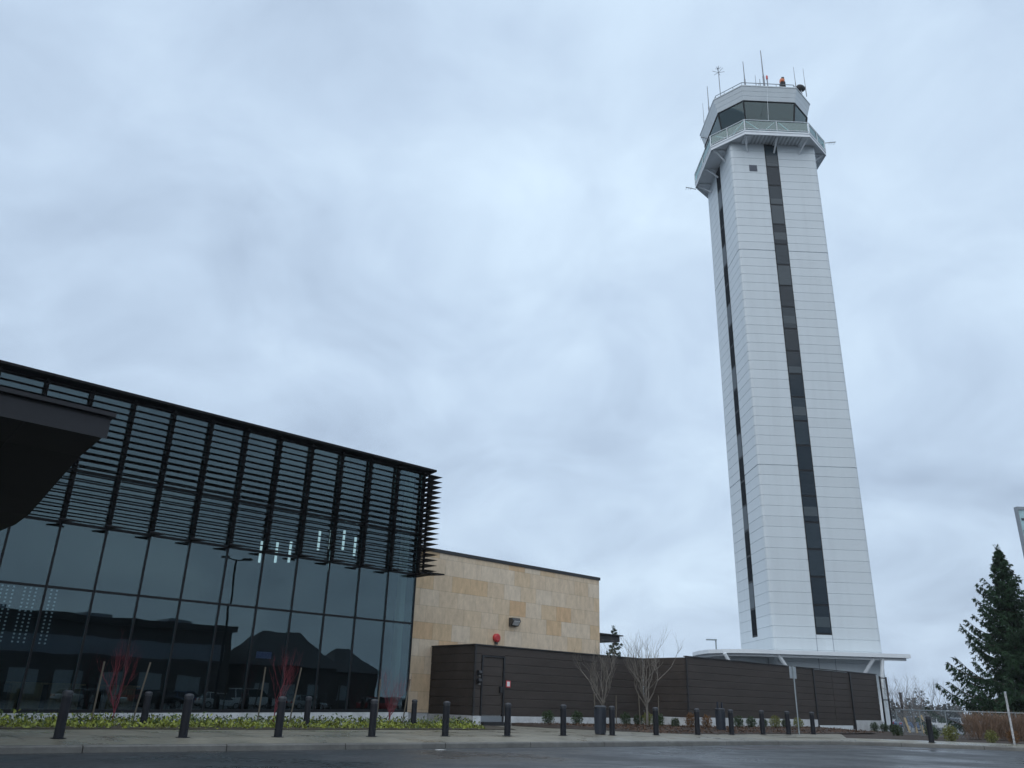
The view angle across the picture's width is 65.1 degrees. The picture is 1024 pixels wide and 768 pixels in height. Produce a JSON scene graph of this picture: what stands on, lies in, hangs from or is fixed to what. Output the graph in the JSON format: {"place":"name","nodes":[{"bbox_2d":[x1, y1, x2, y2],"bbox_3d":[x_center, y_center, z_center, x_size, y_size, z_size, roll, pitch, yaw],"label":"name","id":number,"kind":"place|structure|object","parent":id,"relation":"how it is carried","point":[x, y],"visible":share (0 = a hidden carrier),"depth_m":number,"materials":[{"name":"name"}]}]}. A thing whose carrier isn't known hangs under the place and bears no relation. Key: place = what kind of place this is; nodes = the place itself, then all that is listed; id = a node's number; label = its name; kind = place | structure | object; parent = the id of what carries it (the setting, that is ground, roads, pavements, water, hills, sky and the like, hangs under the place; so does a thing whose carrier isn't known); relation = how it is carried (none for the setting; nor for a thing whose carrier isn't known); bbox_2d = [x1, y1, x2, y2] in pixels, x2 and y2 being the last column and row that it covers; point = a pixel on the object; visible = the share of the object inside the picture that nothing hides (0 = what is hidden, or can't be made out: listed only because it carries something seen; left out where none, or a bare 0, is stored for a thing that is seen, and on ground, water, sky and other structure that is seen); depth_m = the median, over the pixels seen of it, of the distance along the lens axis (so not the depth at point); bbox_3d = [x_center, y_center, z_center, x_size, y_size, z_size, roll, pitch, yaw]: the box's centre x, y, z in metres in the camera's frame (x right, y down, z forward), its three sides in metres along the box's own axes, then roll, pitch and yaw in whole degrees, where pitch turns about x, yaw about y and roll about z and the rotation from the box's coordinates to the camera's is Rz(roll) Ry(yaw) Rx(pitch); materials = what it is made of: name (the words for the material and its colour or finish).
{"place":"outdoors","nodes":[
{"label":"outdoors","id":0,"kind":"place"},
{"bbox_2d":[4,681,47,708],"bbox_3d":[-17.735,11.417,29.116,1.240,1.130,0.700,20,-28,-38],"label":"timber counter","id":1,"kind":"object","parent":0,"point":[31,695],"visible":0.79,"depth_m":28.98,"materials":[{"name":"brown wood"}]},
{"bbox_2d":[43,683,85,708],"bbox_3d":[-16.776,11.765,29.921,1.240,1.130,0.700,20,-28,-38],"label":"timber counter","id":2,"kind":"object","parent":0,"point":[54,696],"visible":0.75,"depth_m":29.70,"materials":[{"name":"brown wood"}]},
{"bbox_2d":[101,685,139,708],"bbox_3d":[-15.300,12.301,31.160,1.240,1.130,0.700,20,-28,-38],"label":"timber counter","id":3,"kind":"object","parent":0,"point":[127,697],"visible":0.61,"depth_m":31.03,"materials":[{"name":"brown wood"}]},
{"bbox_2d":[163,688,183,708],"bbox_3d":[-13.845,13.023,32.828,0.600,1.100,0.620,20,-28,-38],"label":"lounge chair","id":4,"kind":"object","parent":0,"point":[172,695],"visible":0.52,"depth_m":33.01,"materials":[{"name":"black"}]},
{"bbox_2d":[315,693,331,708],"bbox_3d":[-8.692,14.793,36.901,0.600,1.100,0.620,20,-28,-38],"label":"lounge chair","id":5,"kind":"object","parent":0,"point":[321,700],"visible":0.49,"depth_m":37.09,"materials":[{"name":"black"}]},
{"bbox_2d":[0,745,1023,767],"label":"road","id":6,"kind":"structure","parent":0,"point":[708,756],"depth_m":22.60,"materials":[{"name":"grey asphalt"}]},
{"bbox_2d":[0,740,1023,753],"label":"kerb","id":7,"kind":"structure","parent":6,"relation":"on","point":[19,749],"depth_m":25.07,"materials":[{"name":"concrete"}]},
{"bbox_2d":[677,750,921,751],"bbox_3d":[12.466,14.357,31.355,14.602,0.001,0.638,12,-24,-24],"label":"road crack","id":8,"kind":"object","parent":6,"relation":"on","point":[785,751],"visible":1,"depth_m":30.01,"materials":[{"name":"black asphalt"}]},
{"bbox_2d":[718,745,990,751],"bbox_3d":[14.267,15.704,34.605,14.195,0.001,3.808,11,-23,-22],"label":"road patch","id":9,"kind":"object","parent":6,"relation":"on","point":[787,747],"visible":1,"depth_m":34.37,"materials":[{"name":"grey asphalt"}]},
{"bbox_2d":[0,726,1023,746],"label":"footway","id":10,"kind":"structure","parent":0,"point":[237,736],"depth_m":27.04,"materials":[{"name":"concrete"}]},
{"bbox_2d":[0,386,116,530],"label":"entrance canopy","id":11,"kind":"object","parent":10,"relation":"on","point":[46,443],"visible":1,"depth_m":17.38,"materials":[{"name":"black metal"}]},
{"bbox_2d":[51,690,73,738],"bbox_3d":[-11.565,8.504,20.681,0.380,1.155,0.374,20,-28,-38],"label":"bollard","id":12,"kind":"object","parent":10,"relation":"on","point":[62,717],"visible":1,"depth_m":20.59,"materials":[{"name":"metal"}]},
{"bbox_2d":[175,693,193,737],"bbox_3d":[-9.203,9.361,22.663,0.380,1.155,0.374,20,-28,-38],"label":"bollard","id":13,"kind":"object","parent":10,"relation":"on","point":[186,715],"visible":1,"depth_m":22.57,"materials":[{"name":"metal"}]},
{"bbox_2d":[0,360,444,724],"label":"terminal building","id":14,"kind":"structure","parent":10,"relation":"on","point":[142,526],"depth_m":41.91,"materials":[{"name":"black glass"}]},
{"bbox_2d":[0,578,62,643],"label":"bead light curtain","id":15,"kind":"object","parent":14,"relation":"hanging from","point":[26,606],"visible":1,"depth_m":31.54,"materials":[{"name":"white glass"}]},
{"bbox_2d":[254,650,272,659],"bbox_3d":[-13.764,15.025,44.460,1.000,0.450,0.100,20,-28,-38],"label":"wall screen","id":16,"kind":"object","parent":14,"relation":"attached to","point":[265,655],"depth_m":44.41,"materials":[{"name":"blue"}]},
{"bbox_2d":[0,723,503,728],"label":"planting bed","id":17,"kind":"object","parent":10,"relation":"on","point":[253,727],"visible":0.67,"depth_m":28.63,"materials":[{"name":"green plant"}]},
{"bbox_2d":[90,661,104,721],"bbox_3d":[-14.643,10.956,28.326,0.092,2.201,0.060,20,-28,-38],"label":"tree stake","id":18,"kind":"object","parent":17,"relation":"on","point":[98,690],"visible":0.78,"depth_m":28.36,"materials":[{"name":"brown wood"}]},
{"bbox_2d":[96,630,140,717],"bbox_3d":[-14.386,10.602,29.144,1.635,3.299,1.235,-19,-29,41],"label":"red maple","id":19,"kind":"object","parent":17,"relation":"on","point":[112,683],"visible":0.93,"depth_m":29.00,"materials":[{"name":"red plant"}]},
{"bbox_2d":[138,691,152,726],"bbox_3d":[-12.895,11.443,28.261,0.380,1.155,0.374,20,-28,-38],"label":"bollard","id":20,"kind":"object","parent":17,"relation":"on","point":[146,705],"visible":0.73,"depth_m":28.21,"materials":[{"name":"metal"}]},
{"bbox_2d":[0,709,484,728],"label":"ground cover","id":21,"kind":"object","parent":17,"relation":"on","point":[149,723],"visible":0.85,"depth_m":29.45,"materials":[{"name":"green plant"}]},
{"bbox_2d":[269,645,297,723],"bbox_3d":[-9.419,12.349,33.012,1.621,3.180,0.959,-12,-25,30],"label":"red maple","id":22,"kind":"object","parent":17,"relation":"on","point":[289,678],"visible":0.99,"depth_m":33.04,"materials":[{"name":"red plant"}]},
{"bbox_2d":[303,696,311,725],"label":"bollard","id":23,"kind":"object","parent":17,"relation":"on","point":[306,719],"visible":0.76,"depth_m":32.13,"materials":[{"name":"metal"}]},
{"bbox_2d":[381,668,411,718],"bbox_3d":[-5.277,14.113,36.316,1.839,2.571,1.343,2,-22,0],"label":"red maple","id":24,"kind":"object","parent":17,"relation":"on","point":[389,709],"visible":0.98,"depth_m":36.34,"materials":[{"name":"red plant"}]},
{"bbox_2d":[411,699,417,727],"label":"bollard","id":25,"kind":"object","parent":17,"relation":"on","point":[414,711],"visible":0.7,"depth_m":35.39,"materials":[{"name":"metal"}]},
{"bbox_2d":[273,696,286,737],"bbox_3d":[-7.063,10.137,24.459,0.380,1.155,0.374,20,-28,-38],"label":"bollard","id":26,"kind":"object","parent":10,"relation":"on","point":[278,731],"visible":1,"depth_m":24.37,"materials":[{"name":"metal"}]},
{"bbox_2d":[366,699,377,736],"bbox_3d":[-4.590,11.034,26.534,0.380,1.155,0.374,20,-28,-38],"label":"bollard","id":27,"kind":"object","parent":10,"relation":"on","point":[373,718],"visible":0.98,"depth_m":26.44,"materials":[{"name":"metal"}]},
{"bbox_2d":[442,701,449,736],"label":"bollard","id":28,"kind":"object","parent":10,"relation":"on","point":[445,720],"visible":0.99,"depth_m":28.33,"materials":[{"name":"metal"}]},
{"bbox_2d":[502,703,511,735],"bbox_3d":[-0.162,12.641,30.250,0.380,1.155,0.374,20,-28,-38],"label":"bollard","id":29,"kind":"object","parent":10,"relation":"on","point":[507,726],"visible":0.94,"depth_m":30.15,"materials":[{"name":"metal"}]},
{"bbox_2d":[558,704,567,735],"bbox_3d":[2.052,13.445,32.108,0.380,1.155,0.374,20,-28,-38],"label":"bollard","id":30,"kind":"object","parent":10,"relation":"on","point":[563,707],"visible":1,"depth_m":32.01,"materials":[{"name":"metal"}]},
{"bbox_2d":[594,705,605,734],"bbox_3d":[3.801,14.473,34.584,0.544,1.150,0.544,20,-28,-38],"label":"litter bin","id":31,"kind":"object","parent":10,"relation":"on","point":[600,719],"visible":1,"depth_m":34.41,"materials":[{"name":"metal"}]},
{"bbox_2d":[609,706,616,735],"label":"bollard","id":32,"kind":"object","parent":10,"relation":"on","point":[611,721],"visible":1,"depth_m":33.84,"materials":[{"name":"metal"}]},
{"bbox_2d":[652,707,658,734],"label":"bollard","id":33,"kind":"object","parent":10,"relation":"on","point":[655,722],"visible":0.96,"depth_m":35.67,"materials":[{"name":"metal"}]},
{"bbox_2d":[694,708,699,734],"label":"bollard","id":34,"kind":"object","parent":10,"relation":"on","point":[697,721],"visible":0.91,"depth_m":37.60,"materials":[{"name":"metal"}]},
{"bbox_2d":[512,722,886,733],"bbox_3d":[13.057,20.390,47.484,26.815,0.168,9.510,18,-27,-36],"label":"mulch bed","id":35,"kind":"object","parent":10,"relation":"on","point":[548,725],"visible":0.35,"depth_m":42.33,"materials":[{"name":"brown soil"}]},
{"bbox_2d":[542,710,554,723],"bbox_3d":[1.963,18.070,43.473,0.768,0.904,0.771,2,-22,0],"label":"round shrub","id":36,"kind":"object","parent":35,"relation":"on","point":[550,716],"visible":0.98,"depth_m":43.37,"materials":[{"name":"green plant"}]},
{"bbox_2d":[427,644,686,731],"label":"screen wall","id":37,"kind":"structure","parent":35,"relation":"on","point":[541,680],"depth_m":45.02,"materials":[{"name":"brown wood"}]},
{"bbox_2d":[482,657,502,714],"bbox_3d":[-1.056,16.099,42.789,1.420,2.880,0.250,20,-28,-38],"label":"door","id":38,"kind":"structure","parent":37,"relation":"in","point":[492,691],"depth_m":42.79,"materials":[{"name":"brown metal"}]},
{"bbox_2d":[570,710,582,723],"bbox_3d":[3.627,18.657,44.828,0.768,0.904,0.771,-2,-22,8],"label":"round shrub","id":39,"kind":"object","parent":35,"relation":"on","point":[575,717],"visible":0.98,"depth_m":44.81,"materials":[{"name":"green plant"}]},
{"bbox_2d":[572,637,620,705],"bbox_3d":[4.851,16.102,43.780,2.480,4.836,2.346,-16,-28,38],"label":"bare tree","id":40,"kind":"object","parent":35,"relation":"on","point":[602,685],"visible":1,"depth_m":43.82,"materials":[{"name":"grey plant"}]},
{"bbox_2d":[619,624,683,725],"bbox_3d":[7.965,16.759,46.440,4.216,5.752,2.474,7,-22,-14],"label":"bare tree","id":41,"kind":"object","parent":35,"relation":"on","point":[644,695],"visible":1,"depth_m":46.18,"materials":[{"name":"grey plant"}]},
{"bbox_2d":[715,702,725,730],"bbox_3d":[11.235,17.940,43.279,0.544,1.450,0.544,20,-28,-38],"label":"litter bin","id":42,"kind":"object","parent":35,"relation":"on","point":[720,718],"visible":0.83,"depth_m":43.09,"materials":[{"name":"metal"}]},
{"bbox_2d":[728,709,734,734],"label":"bollard","id":43,"kind":"object","parent":10,"relation":"on","point":[731,721],"visible":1,"depth_m":39.32,"materials":[{"name":"metal"}]},
{"bbox_2d":[759,710,766,734],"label":"bollard","id":44,"kind":"object","parent":10,"relation":"on","point":[762,722],"visible":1,"depth_m":41.06,"materials":[{"name":"metal"}]},
{"bbox_2d":[784,711,792,734],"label":"bollard","id":45,"kind":"object","parent":10,"relation":"on","point":[787,723],"visible":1,"depth_m":42.60,"materials":[{"name":"metal"}]},
{"bbox_2d":[785,734,845,737],"bbox_3d":[15.141,19.101,43.811,21.305,0.001,8.420,21,-29,-40],"label":"bed edge","id":46,"kind":"object","parent":10,"relation":"on","point":[827,735],"visible":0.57,"depth_m":41.91,"materials":[{"name":"concrete"}]},
{"bbox_2d":[789,666,799,734],"bbox_3d":[15.435,17.172,43.611,0.700,3.460,0.085,20,-28,-38],"label":"street sign","id":47,"kind":"object","parent":46,"relation":"on","point":[792,672],"visible":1,"depth_m":43.92,"materials":[{"name":"grey metal"}]},
{"bbox_2d":[809,712,816,734],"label":"bollard","id":48,"kind":"object","parent":46,"relation":"on","point":[812,722],"visible":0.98,"depth_m":44.22,"materials":[{"name":"metal"}]},
{"bbox_2d":[1014,507,1023,555],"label":"pylon sign","id":49,"kind":"object","parent":10,"relation":"on","point":[1019,513],"visible":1,"depth_m":40.54,"materials":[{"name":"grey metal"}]},
{"bbox_2d":[0,0,1023,714],"label":"sky","id":50,"kind":"structure","parent":0,"point":[466,241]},
{"bbox_2d":[660,716,984,733],"bbox_3d":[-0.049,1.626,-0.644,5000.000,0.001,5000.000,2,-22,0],"label":"ground","id":51,"kind":"structure","parent":0,"point":[959,732],"depth_m":91.37,"materials":[{"name":"brown soil"}]},
{"bbox_2d":[407,547,622,720],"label":"stone wing","id":52,"kind":"structure","parent":51,"relation":"on","point":[468,599],"depth_m":49.40,"materials":[{"name":"beige stone"}]},
{"bbox_2d":[606,625,622,655],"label":"conifer tree","id":53,"kind":"object","parent":51,"relation":"on","point":[614,643],"visible":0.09,"depth_m":85.79,"materials":[{"name":"green plant"}]},
{"bbox_2d":[700,656,767,718],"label":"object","id":54,"kind":"structure","parent":51,"relation":"on","point":[752,659],"depth_m":78.22,"materials":[{"name":"white metal"}]},
{"bbox_2d":[683,656,882,730],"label":"screen wall","id":55,"kind":"structure","parent":51,"relation":"on","point":[744,689],"depth_m":55.12,"materials":[{"name":"brown wood"}]},
{"bbox_2d":[694,82,890,728],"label":"control tower","id":56,"kind":"structure","parent":51,"relation":"on","point":[803,571],"depth_m":88.01,"materials":[{"name":"white"}]},
{"bbox_2d":[705,116,720,146],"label":"cab window","id":57,"kind":"structure","parent":56,"relation":"in","point":[716,128],"depth_m":104.19,"materials":[{"name":"grey glass"}]},
{"bbox_2d":[719,102,744,129],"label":"cab window","id":58,"kind":"structure","parent":56,"relation":"in","point":[734,114],"depth_m":101.48,"materials":[{"name":"grey glass"}]},
{"bbox_2d":[716,166,757,637],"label":"window frame","id":59,"kind":"structure","parent":56,"relation":"in","point":[745,531],"depth_m":90.56,"materials":[{"name":"black metal"}]},
{"bbox_2d":[747,556,752,581],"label":"window pane","id":60,"kind":"structure","parent":56,"relation":"in","point":[749,568],"depth_m":84.87,"materials":[{"name":"black glass"}]},
{"bbox_2d":[749,583,754,608],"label":"window pane","id":61,"kind":"structure","parent":56,"relation":"in","point":[751,593],"depth_m":83.88,"materials":[{"name":"black glass"}]},
{"bbox_2d":[751,610,756,635],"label":"window pane","id":62,"kind":"structure","parent":56,"relation":"in","point":[753,618],"depth_m":82.88,"materials":[{"name":"black glass"}]},
{"bbox_2d":[744,101,793,122],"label":"cab window","id":63,"kind":"structure","parent":56,"relation":"in","point":[754,110],"depth_m":100.44,"materials":[{"name":"grey glass"}]},
{"bbox_2d":[765,145,777,165],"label":"window pane","id":64,"kind":"structure","parent":56,"relation":"in","point":[771,158],"depth_m":98.16,"materials":[{"name":"black glass"}]},
{"bbox_2d":[767,167,779,184],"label":"window pane","id":65,"kind":"structure","parent":56,"relation":"in","point":[773,173],"depth_m":97.09,"materials":[{"name":"black glass"}]},
{"bbox_2d":[769,186,781,203],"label":"window pane","id":66,"kind":"structure","parent":56,"relation":"in","point":[775,192],"depth_m":96.10,"materials":[{"name":"black glass"}]},
{"bbox_2d":[771,205,784,223],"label":"window pane","id":67,"kind":"structure","parent":56,"relation":"in","point":[777,211],"depth_m":95.10,"materials":[{"name":"black glass"}]},
{"bbox_2d":[773,225,786,243],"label":"window pane","id":68,"kind":"structure","parent":56,"relation":"in","point":[779,230],"depth_m":94.09,"materials":[{"name":"black glass"}]},
{"bbox_2d":[775,245,788,263],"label":"window pane","id":69,"kind":"structure","parent":56,"relation":"in","point":[781,250],"depth_m":93.10,"materials":[{"name":"black glass"}]},
{"bbox_2d":[777,265,791,284],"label":"window pane","id":70,"kind":"structure","parent":56,"relation":"in","point":[784,274],"depth_m":92.09,"materials":[{"name":"black glass"}]},
{"bbox_2d":[780,286,793,305],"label":"window pane","id":71,"kind":"structure","parent":56,"relation":"in","point":[786,292],"depth_m":91.10,"materials":[{"name":"black glass"}]},
{"bbox_2d":[782,308,796,327],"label":"window pane","id":72,"kind":"structure","parent":56,"relation":"in","point":[789,319],"depth_m":90.08,"materials":[{"name":"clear glass"}]},
{"bbox_2d":[784,329,798,349],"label":"window pane","id":73,"kind":"structure","parent":56,"relation":"in","point":[791,337],"depth_m":89.07,"materials":[{"name":"black glass"}]},
{"bbox_2d":[787,352,801,372],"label":"window pane","id":74,"kind":"structure","parent":56,"relation":"in","point":[794,364],"depth_m":88.08,"materials":[{"name":"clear glass"}]},
{"bbox_2d":[789,374,803,395],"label":"window pane","id":75,"kind":"structure","parent":56,"relation":"in","point":[796,382],"depth_m":87.07,"materials":[{"name":"black glass"}]},
{"bbox_2d":[764,144,831,634],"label":"window frame","id":76,"kind":"structure","parent":56,"relation":"in","point":[817,522],"depth_m":86.27,"materials":[{"name":"black metal"}]},
{"bbox_2d":[792,398,806,419],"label":"window pane","id":77,"kind":"structure","parent":56,"relation":"in","point":[799,409],"depth_m":86.08,"materials":[{"name":"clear glass"}]},
{"bbox_2d":[795,105,805,121],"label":"cab window","id":78,"kind":"structure","parent":56,"relation":"in","point":[799,116],"depth_m":101.49,"materials":[{"name":"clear glass"}]},
{"bbox_2d":[692,649,910,721],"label":"foot canopy","id":79,"kind":"object","parent":56,"relation":"attached to","point":[871,657],"visible":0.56,"depth_m":74.59,"materials":[{"name":"white metal"}]},
{"bbox_2d":[794,422,809,444],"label":"window pane","id":80,"kind":"structure","parent":56,"relation":"in","point":[801,428],"depth_m":85.08,"materials":[{"name":"black glass"}]},
{"bbox_2d":[797,446,812,469],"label":"window pane","id":81,"kind":"structure","parent":56,"relation":"in","point":[804,453],"depth_m":84.07,"materials":[{"name":"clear glass"}]},
{"bbox_2d":[800,471,814,494],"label":"window pane","id":82,"kind":"structure","parent":56,"relation":"in","point":[806,477],"depth_m":83.08,"materials":[{"name":"black glass"}]},
{"bbox_2d":[802,497,817,520],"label":"window pane","id":83,"kind":"structure","parent":56,"relation":"in","point":[809,503],"depth_m":82.08,"materials":[{"name":"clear glass"}]},
{"bbox_2d":[805,523,820,547],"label":"window pane","id":84,"kind":"structure","parent":56,"relation":"in","point":[812,529],"depth_m":81.06,"materials":[{"name":"black glass"}]},
{"bbox_2d":[808,550,824,575],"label":"window pane","id":85,"kind":"structure","parent":56,"relation":"in","point":[815,556],"depth_m":80.06,"materials":[{"name":"black glass"}]},
{"bbox_2d":[811,578,827,603],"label":"window pane","id":86,"kind":"structure","parent":56,"relation":"in","point":[819,592],"depth_m":79.05,"materials":[{"name":"black glass"}]},
{"bbox_2d":[814,606,830,632],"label":"window pane","id":87,"kind":"structure","parent":56,"relation":"in","point":[822,619],"depth_m":78.05,"materials":[{"name":"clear glass"}]},
{"bbox_2d":[890,688,992,719],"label":"trees","id":88,"kind":"object","parent":51,"relation":"on","point":[946,709],"visible":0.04,"depth_m":290.96,"materials":[{"name":"brown plant"}]},
{"bbox_2d":[915,544,1023,734],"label":"conifer tree","id":89,"kind":"object","parent":51,"relation":"on","point":[1005,628],"visible":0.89,"depth_m":57.59,"materials":[{"name":"green plant"}]},
{"bbox_2d":[893,716,933,730],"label":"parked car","id":90,"kind":"object","parent":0,"point":[900,722],"visible":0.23,"depth_m":88.95,"materials":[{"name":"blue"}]},
{"bbox_2d":[835,731,1023,743],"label":"mulch slope","id":91,"kind":"structure","parent":0,"point":[914,736],"depth_m":45.50,"materials":[{"name":"brown soil"}]},
{"bbox_2d":[878,676,892,729],"bbox_3d":[30.037,25.821,64.372,1.027,4.420,0.134,17,-26,-33],"label":"steel gate frame","id":92,"kind":"object","parent":91,"relation":"on","point":[885,678],"visible":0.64,"depth_m":64.43,"materials":[{"name":"black metal"}]},
{"bbox_2d":[891,724,903,735],"bbox_3d":[23.571,21.212,49.115,0.775,0.860,0.812,-8,-24,24],"label":"round shrub","id":93,"kind":"object","parent":91,"relation":"on","point":[895,727],"visible":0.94,"depth_m":49.02,"materials":[{"name":"green plant"}]},
{"bbox_2d":[879,669,929,731],"bbox_3d":[30.041,24.421,61.763,3.762,4.900,4.156,2,-22,0],"label":"bare tree","id":94,"kind":"object","parent":91,"relation":"on","point":[890,690],"visible":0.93,"depth_m":61.50,"materials":[{"name":"grey plant"}]},
{"bbox_2d":[893,685,925,732],"bbox_3d":[29.168,23.746,58.449,2.887,3.665,2.313,2,-22,0],"label":"bare tree","id":95,"kind":"object","parent":91,"relation":"on","point":[913,717],"visible":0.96,"depth_m":58.65,"materials":[{"name":"grey plant"}]},
{"bbox_2d":[903,678,946,721],"bbox_3d":[32.858,25.445,63.534,3.134,4.466,3.439,20,-28,-39],"label":"bare tree","id":96,"kind":"object","parent":91,"relation":"on","point":[938,706],"visible":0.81,"depth_m":63.43,"materials":[{"name":"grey plant"}]},
{"bbox_2d":[925,715,935,742],"bbox_3d":[20.253,16.725,38.903,0.399,1.213,0.393,20,-28,-38],"label":"bollard","id":97,"kind":"object","parent":91,"relation":"on","point":[929,728],"visible":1,"depth_m":38.81,"materials":[{"name":"metal"}]},
{"bbox_2d":[940,724,959,740],"bbox_3d":[22.511,17.953,41.138,0.982,0.971,0.885,13,-24,-27],"label":"round shrub","id":98,"kind":"object","parent":91,"relation":"on","point":[947,732],"visible":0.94,"depth_m":41.08,"materials":[{"name":"green plant"}]},
{"bbox_2d":[895,709,1023,738],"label":"chain link fence","id":99,"kind":"object","parent":91,"relation":"on","point":[937,718],"visible":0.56,"depth_m":48.62,"materials":[{"name":"grey metal"}]},
{"bbox_2d":[960,711,1003,740],"bbox_3d":[26.720,19.374,45.668,2.353,1.796,2.456,2,-22,0],"label":"grass clump","id":100,"kind":"object","parent":91,"relation":"on","point":[974,724],"visible":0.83,"depth_m":45.46,"materials":[{"name":"brown plant"}]},
{"bbox_2d":[985,730,998,742],"bbox_3d":[24.597,18.098,41.110,0.759,0.750,0.684,18,-27,-35],"label":"round shrub","id":101,"kind":"object","parent":91,"relation":"on","point":[992,736],"visible":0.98,"depth_m":41.05,"materials":[{"name":"green plant"}]},
{"bbox_2d":[986,709,1023,740],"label":"grass clump","id":102,"kind":"object","parent":91,"relation":"on","point":[1005,720],"visible":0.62,"depth_m":45.20,"materials":[{"name":"brown plant"}]},
{"bbox_2d":[1004,691,1015,744],"bbox_3d":[23.923,16.119,38.542,0.111,2.520,0.111,-7,-23,21],"label":"white pole","id":103,"kind":"object","parent":91,"relation":"on","point":[1009,717],"visible":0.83,"depth_m":38.54,"materials":[{"name":"grey metal"}]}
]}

